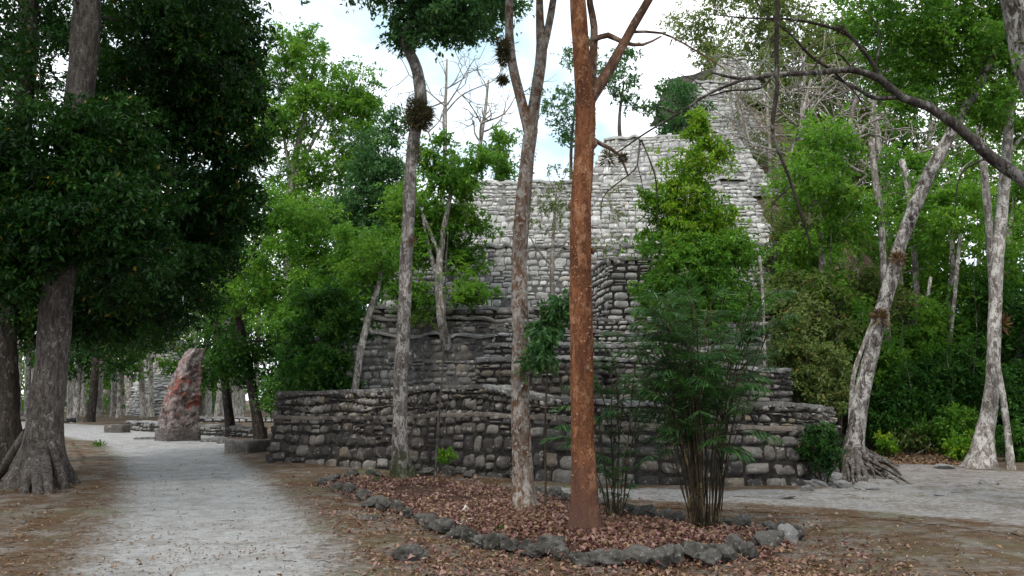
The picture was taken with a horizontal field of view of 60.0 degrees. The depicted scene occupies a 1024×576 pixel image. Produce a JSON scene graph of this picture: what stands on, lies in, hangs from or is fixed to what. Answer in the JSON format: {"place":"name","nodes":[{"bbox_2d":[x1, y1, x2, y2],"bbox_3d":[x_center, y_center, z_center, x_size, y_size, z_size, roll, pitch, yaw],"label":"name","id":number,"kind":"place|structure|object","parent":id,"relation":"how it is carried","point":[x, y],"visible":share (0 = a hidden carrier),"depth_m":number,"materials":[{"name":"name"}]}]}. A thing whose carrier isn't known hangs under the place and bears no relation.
{"place":"outdoors","nodes":[
{"label":"outdoors","id":0,"kind":"place"},
{"bbox_2d":[0,423,449,575],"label":"road","id":1,"kind":"structure","parent":0,"point":[142,460],"depth_m":11.66,"materials":[{"name":"grey gravel"}]},
{"bbox_2d":[154,348,204,441],"bbox_3d":[-12.556,4.056,33.578,1.060,3.548,1.447,-6,-9,42],"label":"stela","id":2,"kind":"object","parent":1,"relation":"on","point":[179,417],"visible":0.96,"depth_m":33.31,"materials":[{"name":"stone"}]},
{"bbox_2d":[38,442,383,575],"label":"fallen leaves","id":3,"kind":"object","parent":1,"relation":"on","point":[112,566],"visible":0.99,"depth_m":9.35,"materials":[{"name":"beige plant"}]},
{"bbox_2d":[377,36,509,203],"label":"bare tree","id":4,"kind":"object","parent":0,"point":[444,116],"visible":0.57,"depth_m":47.47,"materials":[{"name":"grey plant"}]},
{"bbox_2d":[455,55,554,179],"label":"bare tree","id":5,"kind":"object","parent":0,"point":[482,125],"visible":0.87,"depth_m":51.40,"materials":[{"name":"grey plant"}]},
{"bbox_2d":[0,400,1023,575],"bbox_3d":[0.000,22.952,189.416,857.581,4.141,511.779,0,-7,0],"label":"ground","id":6,"kind":"structure","parent":0,"point":[924,533],"depth_m":10.03,"materials":[{"name":"brown soil"}]},
{"bbox_2d":[19,264,130,421],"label":"forest tree","id":7,"kind":"object","parent":6,"relation":"on","point":[77,371],"visible":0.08,"depth_m":59.42,"materials":[{"name":"green plant"}]},
{"bbox_2d":[17,281,177,421],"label":"shade tree","id":8,"kind":"object","parent":6,"relation":"on","point":[98,353],"visible":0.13,"depth_m":51.60,"materials":[{"name":"green plant"}]},
{"bbox_2d":[0,0,264,494],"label":"buttressed tree","id":9,"kind":"object","parent":6,"relation":"on","point":[73,201],"visible":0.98,"depth_m":16.18,"materials":[{"name":"green plant"}]},
{"bbox_2d":[102,342,172,417],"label":"forest tree","id":10,"kind":"object","parent":6,"relation":"on","point":[119,400],"visible":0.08,"depth_m":69.21,"materials":[{"name":"green plant"}]},
{"bbox_2d":[0,0,286,464],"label":"dark trunk tree","id":11,"kind":"object","parent":6,"relation":"on","point":[206,121],"visible":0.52,"depth_m":20.77,"materials":[{"name":"green plant"}]},
{"bbox_2d":[125,339,189,415],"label":"ruin mound","id":12,"kind":"object","parent":6,"relation":"on","point":[160,387],"visible":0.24,"depth_m":77.95,"materials":[{"name":"grey stone"}]},
{"bbox_2d":[21,257,366,412],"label":"woods","id":13,"kind":"object","parent":6,"relation":"on","point":[203,389],"visible":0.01,"depth_m":88.17,"materials":[{"name":"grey plant"}]},
{"bbox_2d":[151,183,256,380],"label":"forest tree","id":14,"kind":"object","parent":6,"relation":"on","point":[167,362],"visible":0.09,"depth_m":68.16,"materials":[{"name":"green plant"}]},
{"bbox_2d":[177,166,282,416],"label":"forest tree","id":15,"kind":"object","parent":6,"relation":"on","point":[203,345],"visible":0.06,"depth_m":59.92,"materials":[{"name":"green plant"}]},
{"bbox_2d":[198,424,267,438],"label":"wall","id":16,"kind":"structure","parent":6,"relation":"on","point":[240,430],"depth_m":36.74,"materials":[{"name":"stone"}]},
{"bbox_2d":[224,439,270,453],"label":"stone block","id":17,"kind":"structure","parent":6,"relation":"on","point":[246,446],"depth_m":25.18,"materials":[{"name":"grey stone"}]},
{"bbox_2d":[183,278,350,436],"bbox_3d":[-8.684,1.584,33.126,4.217,8.372,14.385,6,-10,-42],"label":"spreading tree","id":18,"kind":"object","parent":6,"relation":"on","point":[232,351],"visible":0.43,"depth_m":34.83,"materials":[{"name":"green plant"}]},
{"bbox_2d":[183,178,383,438],"bbox_3d":[-8.798,0.540,33.928,8.201,10.714,6.995,0,-7,0],"label":"spreading tree","id":19,"kind":"object","parent":6,"relation":"on","point":[288,221],"visible":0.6,"depth_m":34.33,"materials":[{"name":"green plant"}]},
{"bbox_2d":[247,17,387,389],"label":"tall tree","id":20,"kind":"object","parent":6,"relation":"on","point":[355,101],"visible":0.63,"depth_m":43.82,"materials":[{"name":"green plant"}]},
{"bbox_2d":[308,101,424,305],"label":"tall tree","id":21,"kind":"object","parent":6,"relation":"on","point":[382,168],"visible":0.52,"depth_m":40.23,"materials":[{"name":"green plant"}]},
{"bbox_2d":[390,543,429,560],"bbox_3d":[-1.003,2.614,8.742,0.361,0.211,0.290,2,-7,-18],"label":"flat rock","id":22,"kind":"object","parent":6,"relation":"on","point":[403,552],"visible":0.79,"depth_m":8.65,"materials":[{"name":"stone"}]},
{"bbox_2d":[374,171,453,280],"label":"forest tree","id":23,"kind":"object","parent":6,"relation":"on","point":[424,194],"visible":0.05,"depth_m":37.97,"materials":[{"name":"green plant"}]},
{"bbox_2d":[299,0,534,479],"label":"bent tree","id":24,"kind":"object","parent":6,"relation":"on","point":[412,24],"visible":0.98,"depth_m":17.95,"materials":[{"name":"green leaf"},{"name":"bark"}]},
{"bbox_2d":[395,90,441,136],"bbox_3d":[-1.888,-3.550,18.144,0.909,1.105,0.942,-7,-10,44],"label":"epiphyte ball","id":25,"kind":"object","parent":24,"relation":"attached to","point":[425,113],"visible":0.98,"depth_m":18.01,"materials":[{"name":"brown plant"}]},
{"bbox_2d":[434,236,480,477],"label":"thin sapling","id":26,"kind":"object","parent":6,"relation":"on","point":[444,455],"visible":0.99,"depth_m":17.04,"materials":[{"name":"green plant"}]},
{"bbox_2d":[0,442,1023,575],"bbox_3d":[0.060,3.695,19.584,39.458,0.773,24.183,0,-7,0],"label":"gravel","id":27,"kind":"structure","parent":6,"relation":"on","point":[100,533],"depth_m":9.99,"materials":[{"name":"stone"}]},
{"bbox_2d":[0,440,1023,575],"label":"fallen leaves","id":28,"kind":"object","parent":6,"relation":"on","point":[414,573],"depth_m":8.83,"materials":[{"name":"brown plant"}]},
{"bbox_2d":[505,0,556,508],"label":"forked tree","id":29,"kind":"object","parent":6,"relation":"on","point":[523,489],"visible":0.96,"depth_m":12.39,"materials":[{"name":"grey plant"}]},
{"bbox_2d":[489,30,518,71],"bbox_3d":[-0.115,-3.428,12.809,0.499,0.691,0.542,-3,-8,21],"label":"epiphyte cluster","id":30,"kind":"object","parent":29,"relation":"attached to","point":[502,52],"visible":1,"depth_m":12.75,"materials":[{"name":"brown plant"}]},
{"bbox_2d":[511,287,569,509],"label":"thin sapling","id":31,"kind":"object","parent":6,"relation":"on","point":[542,354],"visible":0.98,"depth_m":11.87,"materials":[{"name":"green plant"}]},
{"bbox_2d":[265,384,842,486],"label":"ruined platform","id":32,"kind":"structure","parent":6,"relation":"on","point":[351,428],"depth_m":17.80,"materials":[{"name":"stone"}]},
{"bbox_2d":[270,275,381,390],"bbox_3d":[-5.475,1.458,24.991,2.865,3.944,2.965,-4,-8,27],"label":"bush","id":33,"kind":"object","parent":32,"relation":"on","point":[334,309],"visible":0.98,"depth_m":24.80,"materials":[{"name":"green plant"}]},
{"bbox_2d":[332,222,431,388],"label":"leaning sapling","id":34,"kind":"object","parent":32,"relation":"on","point":[371,272],"visible":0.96,"depth_m":24.19,"materials":[{"name":"green plant"}]},
{"bbox_2d":[314,57,807,402],"bbox_3d":[3.629,-2.853,37.854,19.862,18.357,23.158,0,-7,0],"label":"stone pyramid","id":35,"kind":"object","parent":32,"relation":"on","point":[471,332],"visible":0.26,"depth_m":29.17,"materials":[{"name":"grey stone"}]},
{"bbox_2d":[368,126,505,350],"bbox_3d":[-2.237,-1.486,27.009,4.181,6.797,3.223,0,-7,0],"label":"pyramid tree","id":36,"kind":"object","parent":35,"relation":"on","point":[438,224],"visible":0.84,"depth_m":26.79,"materials":[{"name":"green plant"}]},
{"bbox_2d":[459,123,522,180],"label":"forest tree","id":37,"kind":"object","parent":35,"relation":"on","point":[501,137],"visible":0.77,"depth_m":41.85,"materials":[{"name":"green plant"}]},
{"bbox_2d":[638,74,717,135],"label":"forest tree","id":38,"kind":"object","parent":35,"relation":"on","point":[682,95],"visible":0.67,"depth_m":38.03,"materials":[{"name":"green leaf"},{"name":"grey bark"}]},
{"bbox_2d":[714,36,782,148],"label":"bare tree","id":39,"kind":"object","parent":35,"relation":"on","point":[738,107],"visible":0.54,"depth_m":37.16,"materials":[{"name":"grey plant"}]},
{"bbox_2d":[475,317,793,401],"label":"stone terrace","id":40,"kind":"structure","parent":32,"relation":"on","point":[494,364],"depth_m":21.03,"materials":[{"name":"grey stone"}]},
{"bbox_2d":[508,162,631,298],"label":"sparse tree","id":41,"kind":"object","parent":40,"relation":"on","point":[553,207],"visible":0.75,"depth_m":24.35,"materials":[{"name":"grey plant"}]},
{"bbox_2d":[632,104,753,343],"bbox_3d":[4.853,-1.717,23.935,3.190,6.792,2.774,0,-7,0],"label":"young bright tree","id":42,"kind":"object","parent":40,"relation":"on","point":[680,215],"visible":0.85,"depth_m":23.85,"materials":[{"name":"green plant"}]},
{"bbox_2d":[617,218,785,344],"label":"round shrub tree","id":43,"kind":"object","parent":40,"relation":"on","point":[727,251],"visible":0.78,"depth_m":22.68,"materials":[{"name":"green plant"}]},
{"bbox_2d":[317,475,796,569],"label":"leaf litter","id":44,"kind":"object","parent":6,"relation":"on","point":[601,534],"visible":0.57,"depth_m":10.60,"materials":[{"name":"brown plant"}]},
{"bbox_2d":[525,36,611,179],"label":"forest tree","id":45,"kind":"object","parent":6,"relation":"on","point":[566,135],"visible":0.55,"depth_m":49.25,"materials":[{"name":"green plant"}]},
{"bbox_2d":[539,340,661,517],"bbox_3d":[1.238,1.796,11.284,1.726,2.402,0.992,2,-7,-16],"label":"bamboo palm","id":46,"kind":"object","parent":6,"relation":"on","point":[609,411],"visible":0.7,"depth_m":11.25,"materials":[{"name":"green plant"}]},
{"bbox_2d":[596,548,626,566],"bbox_3d":[0.952,2.606,8.555,0.318,0.188,0.184,0,-7,-1],"label":"border rock","id":47,"kind":"object","parent":6,"relation":"on","point":[612,556],"visible":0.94,"depth_m":8.51,"materials":[{"name":"stone"}]},
{"bbox_2d":[596,448,658,514],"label":"bamboo palm","id":48,"kind":"object","parent":6,"relation":"on","point":[609,473],"visible":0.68,"depth_m":11.55,"materials":[{"name":"green plant"}]},
{"bbox_2d":[628,544,654,565],"bbox_3d":[1.262,2.625,8.642,0.309,0.249,0.209,-3,-7,20],"label":"border rock","id":49,"kind":"object","parent":6,"relation":"on","point":[643,554],"visible":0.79,"depth_m":8.59,"materials":[{"name":"stone"}]},
{"bbox_2d":[567,0,724,532],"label":"red barked tree","id":50,"kind":"object","parent":6,"relation":"on","point":[584,511],"visible":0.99,"depth_m":10.35,"materials":[{"name":"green plant"}]},
{"bbox_2d":[650,546,673,569],"bbox_3d":[1.448,2.612,8.565,0.255,0.234,0.178,5,-1,-6],"label":"border rock","id":51,"kind":"object","parent":6,"relation":"on","point":[664,555],"visible":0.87,"depth_m":8.52,"materials":[{"name":"stone"}]},
{"bbox_2d":[599,270,803,528],"bbox_3d":[2.266,1.388,10.872,2.338,3.116,2.323,4,-8,-30],"label":"bamboo palm","id":52,"kind":"object","parent":6,"relation":"on","point":[707,386],"visible":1,"depth_m":10.58,"materials":[{"name":"green plant"}]},
{"bbox_2d":[656,0,760,70],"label":"forest tree","id":53,"kind":"object","parent":6,"relation":"on","point":[697,25],"visible":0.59,"depth_m":52.06,"materials":[{"name":"green plant"}]},
{"bbox_2d":[449,462,1023,536],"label":"footpath","id":54,"kind":"structure","parent":6,"relation":"on","point":[990,501],"depth_m":14.07,"materials":[{"name":"grey gravel"}]},
{"bbox_2d":[751,530,779,550],"bbox_3d":[2.734,2.723,9.544,0.306,0.236,0.149,-9,-13,0],"label":"border rock","id":55,"kind":"object","parent":6,"relation":"on","point":[761,538],"visible":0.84,"depth_m":9.51,"materials":[{"name":"stone"}]},
{"bbox_2d":[754,307,825,402],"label":"shrub","id":56,"kind":"object","parent":6,"relation":"on","point":[789,344],"visible":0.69,"depth_m":24.27,"materials":[{"name":"green plant"}]},
{"bbox_2d":[599,0,1023,244],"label":"boughed tree","id":57,"kind":"object","parent":6,"relation":"on","point":[1013,15],"visible":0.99,"depth_m":10.54,"materials":[{"name":"brown plant"}]},
{"bbox_2d":[770,0,811,249],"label":"hanging liana","id":58,"kind":"object","parent":57,"relation":"hanging from","point":[776,55],"visible":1,"depth_m":8.46,"materials":[{"name":"brown plant"}]},
{"bbox_2d":[758,262,867,402],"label":"forest tree","id":59,"kind":"object","parent":6,"relation":"on","point":[802,298],"visible":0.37,"depth_m":25.82,"materials":[{"name":"green plant"}]},
{"bbox_2d":[794,420,852,483],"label":"bush","id":60,"kind":"object","parent":6,"relation":"on","point":[824,458],"visible":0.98,"depth_m":16.09,"materials":[{"name":"green plant"}]},
{"bbox_2d":[789,332,859,419],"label":"shrub","id":61,"kind":"object","parent":6,"relation":"on","point":[830,375],"visible":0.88,"depth_m":23.64,"materials":[{"name":"green plant"}]},
{"bbox_2d":[786,286,867,440],"bbox_3d":[9.850,2.401,26.982,2.397,5.066,2.185,5,-9,-34],"label":"shrub","id":62,"kind":"object","parent":6,"relation":"on","point":[842,309],"visible":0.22,"depth_m":26.60,"materials":[{"name":"green plant"}]},
{"bbox_2d":[759,102,897,343],"bbox_3d":[9.569,-0.412,27.102,4.008,10.735,5.355,0,-7,0],"label":"forest tree","id":63,"kind":"object","parent":6,"relation":"on","point":[814,183],"visible":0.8,"depth_m":26.88,"materials":[{"name":"green plant"}]},
{"bbox_2d":[773,8,898,147],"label":"forest tree","id":64,"kind":"object","parent":6,"relation":"on","point":[808,33],"visible":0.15,"depth_m":45.43,"materials":[{"name":"green plant"}]},
{"bbox_2d":[831,295,890,388],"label":"shrub","id":65,"kind":"object","parent":6,"relation":"on","point":[855,308],"visible":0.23,"depth_m":26.23,"materials":[{"name":"green plant"}]},
{"bbox_2d":[796,17,945,215],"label":"forest tree","id":66,"kind":"object","parent":6,"relation":"on","point":[827,61],"visible":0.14,"depth_m":42.88,"materials":[{"name":"green plant"}]},
{"bbox_2d":[743,79,1005,439],"bbox_3d":[15.312,-2.643,37.047,14.888,17.723,20.238,0,-7,0],"label":"scrub","id":67,"kind":"object","parent":6,"relation":"on","point":[777,205],"visible":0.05,"depth_m":34.47,"materials":[{"name":"green plant"}]},
{"bbox_2d":[868,137,890,348],"bbox_3d":[11.015,0.101,26.386,0.392,9.470,0.248,0,-7,0],"label":"snag","id":68,"kind":"object","parent":6,"relation":"on","point":[877,196],"visible":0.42,"depth_m":26.62,"materials":[{"name":"grey plant"}]},
{"bbox_2d":[839,263,924,371],"bbox_3d":[11.652,1.990,27.967,2.803,5.908,2.370,0,-7,0],"label":"shrub","id":69,"kind":"object","parent":6,"relation":"on","point":[869,282],"visible":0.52,"depth_m":27.81,"materials":[{"name":"green plant"}]},
{"bbox_2d":[872,429,899,457],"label":"shrub","id":70,"kind":"object","parent":6,"relation":"on","point":[884,443],"visible":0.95,"depth_m":23.52,"materials":[{"name":"green plant"}]},
{"bbox_2d":[844,324,930,451],"bbox_3d":[10.969,2.912,25.883,2.853,3.832,2.366,0,-7,0],"label":"shrub","id":71,"kind":"object","parent":6,"relation":"on","point":[889,354],"visible":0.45,"depth_m":25.45,"materials":[{"name":"green plant"}]},
{"bbox_2d":[853,139,961,336],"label":"forest tree","id":72,"kind":"object","parent":6,"relation":"on","point":[918,165],"visible":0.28,"depth_m":31.54,"materials":[{"name":"green plant"}]},
{"bbox_2d":[899,159,920,322],"bbox_3d":[13.441,0.247,29.696,0.486,9.414,0.239,0,-7,0],"label":"snag","id":73,"kind":"object","parent":6,"relation":"on","point":[914,254],"visible":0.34,"depth_m":29.80,"materials":[{"name":"grey plant"}]},
{"bbox_2d":[865,361,956,453],"bbox_3d":[10.979,3.408,25.174,2.694,2.694,2.509,3,-8,-23],"label":"shrub","id":74,"kind":"object","parent":6,"relation":"on","point":[893,404],"visible":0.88,"depth_m":24.96,"materials":[{"name":"green plant"}]},
{"bbox_2d":[881,418,941,454],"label":"shrub","id":75,"kind":"object","parent":6,"relation":"on","point":[905,439],"visible":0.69,"depth_m":24.63,"materials":[{"name":"green plant"}]},
{"bbox_2d":[869,447,961,464],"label":"fallen leaves","id":76,"kind":"object","parent":6,"relation":"on","point":[923,461],"visible":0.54,"depth_m":22.88,"materials":[{"name":"beige plant"}]},
{"bbox_2d":[820,0,1023,484],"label":"leaning tree","id":77,"kind":"object","parent":6,"relation":"on","point":[931,35],"visible":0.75,"depth_m":20.93,"materials":[{"name":"green plant"}]},
{"bbox_2d":[891,294,965,448],"bbox_3d":[12.690,2.515,26.820,2.525,4.703,2.438,0,-7,0],"label":"shrub","id":78,"kind":"object","parent":6,"relation":"on","point":[925,336],"visible":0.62,"depth_m":26.77,"materials":[{"name":"green plant"}]},
{"bbox_2d":[864,31,995,294],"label":"forest tree","id":79,"kind":"object","parent":6,"relation":"on","point":[940,134],"visible":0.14,"depth_m":40.65,"materials":[{"name":"green plant"}]},
{"bbox_2d":[907,346,978,451],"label":"shrub","id":80,"kind":"object","parent":6,"relation":"on","point":[935,380],"visible":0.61,"depth_m":25.36,"materials":[{"name":"green plant"}]},
{"bbox_2d":[885,168,1023,343],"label":"forest tree","id":81,"kind":"object","parent":6,"relation":"on","point":[969,191],"visible":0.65,"depth_m":28.20,"materials":[{"name":"green plant"}]},
{"bbox_2d":[913,401,995,454],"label":"shrub","id":82,"kind":"object","parent":6,"relation":"on","point":[959,423],"visible":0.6,"depth_m":24.24,"materials":[{"name":"green plant"}]},
{"bbox_2d":[948,234,961,341],"bbox_3d":[13.549,1.586,27.011,0.718,6.588,0.136,0,-7,0],"label":"snag","id":83,"kind":"object","parent":6,"relation":"on","point":[955,286],"visible":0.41,"depth_m":27.19,"materials":[{"name":"grey plant"}]},
{"bbox_2d":[940,428,974,460],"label":"shrub","id":84,"kind":"object","parent":6,"relation":"on","point":[957,448],"visible":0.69,"depth_m":22.94,"materials":[{"name":"green plant"}]},
{"bbox_2d":[929,331,1003,433],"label":"shrub","id":85,"kind":"object","parent":6,"relation":"on","point":[969,356],"visible":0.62,"depth_m":25.54,"materials":[{"name":"green plant"}]},
{"bbox_2d":[934,156,1023,362],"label":"forest tree","id":86,"kind":"object","parent":6,"relation":"on","point":[1016,196],"visible":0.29,"depth_m":29.36,"materials":[{"name":"green plant"}]},
{"bbox_2d":[936,48,1023,262],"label":"forest tree","id":87,"kind":"object","parent":6,"relation":"on","point":[999,151],"visible":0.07,"depth_m":43.09,"materials":[{"name":"green plant"}]},
{"bbox_2d":[945,273,1016,441],"bbox_3d":[14.759,2.199,27.308,2.862,5.458,2.502,0,-7,0],"label":"shrub","id":88,"kind":"object","parent":6,"relation":"on","point":[980,291],"visible":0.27,"depth_m":27.30,"materials":[{"name":"green plant"}]},
{"bbox_2d":[950,1,1023,468],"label":"pale trunk tree","id":89,"kind":"object","parent":6,"relation":"on","point":[981,453],"visible":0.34,"depth_m":20.84,"materials":[{"name":"grey plant"}]},
{"bbox_2d":[975,123,1003,449],"bbox_3d":[14.168,-0.124,26.212,0.298,9.955,0.244,2,-7,-19],"label":"snag","id":90,"kind":"object","parent":6,"relation":"on","point":[986,196],"visible":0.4,"depth_m":26.42,"materials":[{"name":"grey plant"}]},
{"bbox_2d":[974,358,1023,455],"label":"shrub","id":91,"kind":"object","parent":6,"relation":"on","point":[1015,400],"visible":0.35,"depth_m":24.17,"materials":[{"name":"green plant"}]},
{"bbox_2d":[979,276,1023,389],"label":"shrub","id":92,"kind":"object","parent":6,"relation":"on","point":[1009,305],"visible":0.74,"depth_m":25.90,"materials":[{"name":"green plant"}]},
{"bbox_2d":[993,340,1016,469],"bbox_3d":[11.115,2.656,20.012,0.309,2.968,0.224,0,-7,0],"label":"slim trunk","id":93,"kind":"object","parent":6,"relation":"on","point":[1010,458],"visible":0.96,"depth_m":19.96,"materials":[{"name":"grey plant"}]},
{"bbox_2d":[995,417,1023,461],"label":"shrub","id":94,"kind":"object","parent":6,"relation":"on","point":[1017,434],"visible":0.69,"depth_m":22.08,"materials":[{"name":"green plant"}]},
{"bbox_2d":[0,0,1023,399],"label":"sky","id":95,"kind":"structure","parent":0,"point":[355,33],"materials":[{"name":"white"}]},
{"bbox_2d":[748,102,976,448],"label":"hillside","id":96,"kind":"structure","parent":0,"point":[865,261],"depth_m":34.35,"materials":[{"name":"green plant"}]},
{"bbox_2d":[597,42,643,135],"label":"forest tree","id":97,"kind":"object","parent":96,"relation":"on","point":[625,98],"visible":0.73,"depth_m":47.29,"materials":[{"name":"green plant"}]},
{"bbox_2d":[705,29,779,161],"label":"forest tree","id":98,"kind":"object","parent":96,"relation":"on","point":[730,93],"visible":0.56,"depth_m":37.29,"materials":[{"name":"green plant"}]},
{"bbox_2d":[716,0,828,123],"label":"forest tree","id":99,"kind":"object","parent":96,"relation":"on","point":[758,28],"visible":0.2,"depth_m":49.04,"materials":[{"name":"green plant"}]},
{"bbox_2d":[746,48,799,187],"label":"forest tree","id":100,"kind":"object","parent":96,"relation":"on","point":[770,60],"visible":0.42,"depth_m":35.68,"materials":[{"name":"green plant"}]},
{"bbox_2d":[727,0,835,108],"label":"forest tree","id":101,"kind":"object","parent":96,"relation":"on","point":[771,5],"visible":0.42,"depth_m":47.32,"materials":[{"name":"green plant"}]},
{"bbox_2d":[744,196,827,320],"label":"forest tree","id":102,"kind":"object","parent":96,"relation":"on","point":[773,239],"visible":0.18,"depth_m":28.68,"materials":[{"name":"green plant"}]},
{"bbox_2d":[687,0,903,208],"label":"bare tree","id":103,"kind":"object","parent":96,"relation":"on","point":[818,100],"visible":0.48,"depth_m":33.55,"materials":[{"name":"grey plant"}]},
{"bbox_2d":[751,0,846,157],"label":"forest tree","id":104,"kind":"object","parent":96,"relation":"on","point":[802,60],"visible":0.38,"depth_m":38.36,"materials":[{"name":"green plant"}]},
{"bbox_2d":[689,46,960,241],"bbox_3d":[12.241,-3.790,35.186,11.206,11.338,8.401,0,-7,0],"label":"bare tree","id":105,"kind":"object","parent":96,"relation":"on","point":[852,110],"visible":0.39,"depth_m":34.85,"materials":[{"name":"grey plant"}]},
{"bbox_2d":[746,1,1023,233],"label":"bare tree","id":106,"kind":"object","parent":96,"relation":"on","point":[877,142],"visible":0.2,"depth_m":36.94,"materials":[{"name":"grey plant"}]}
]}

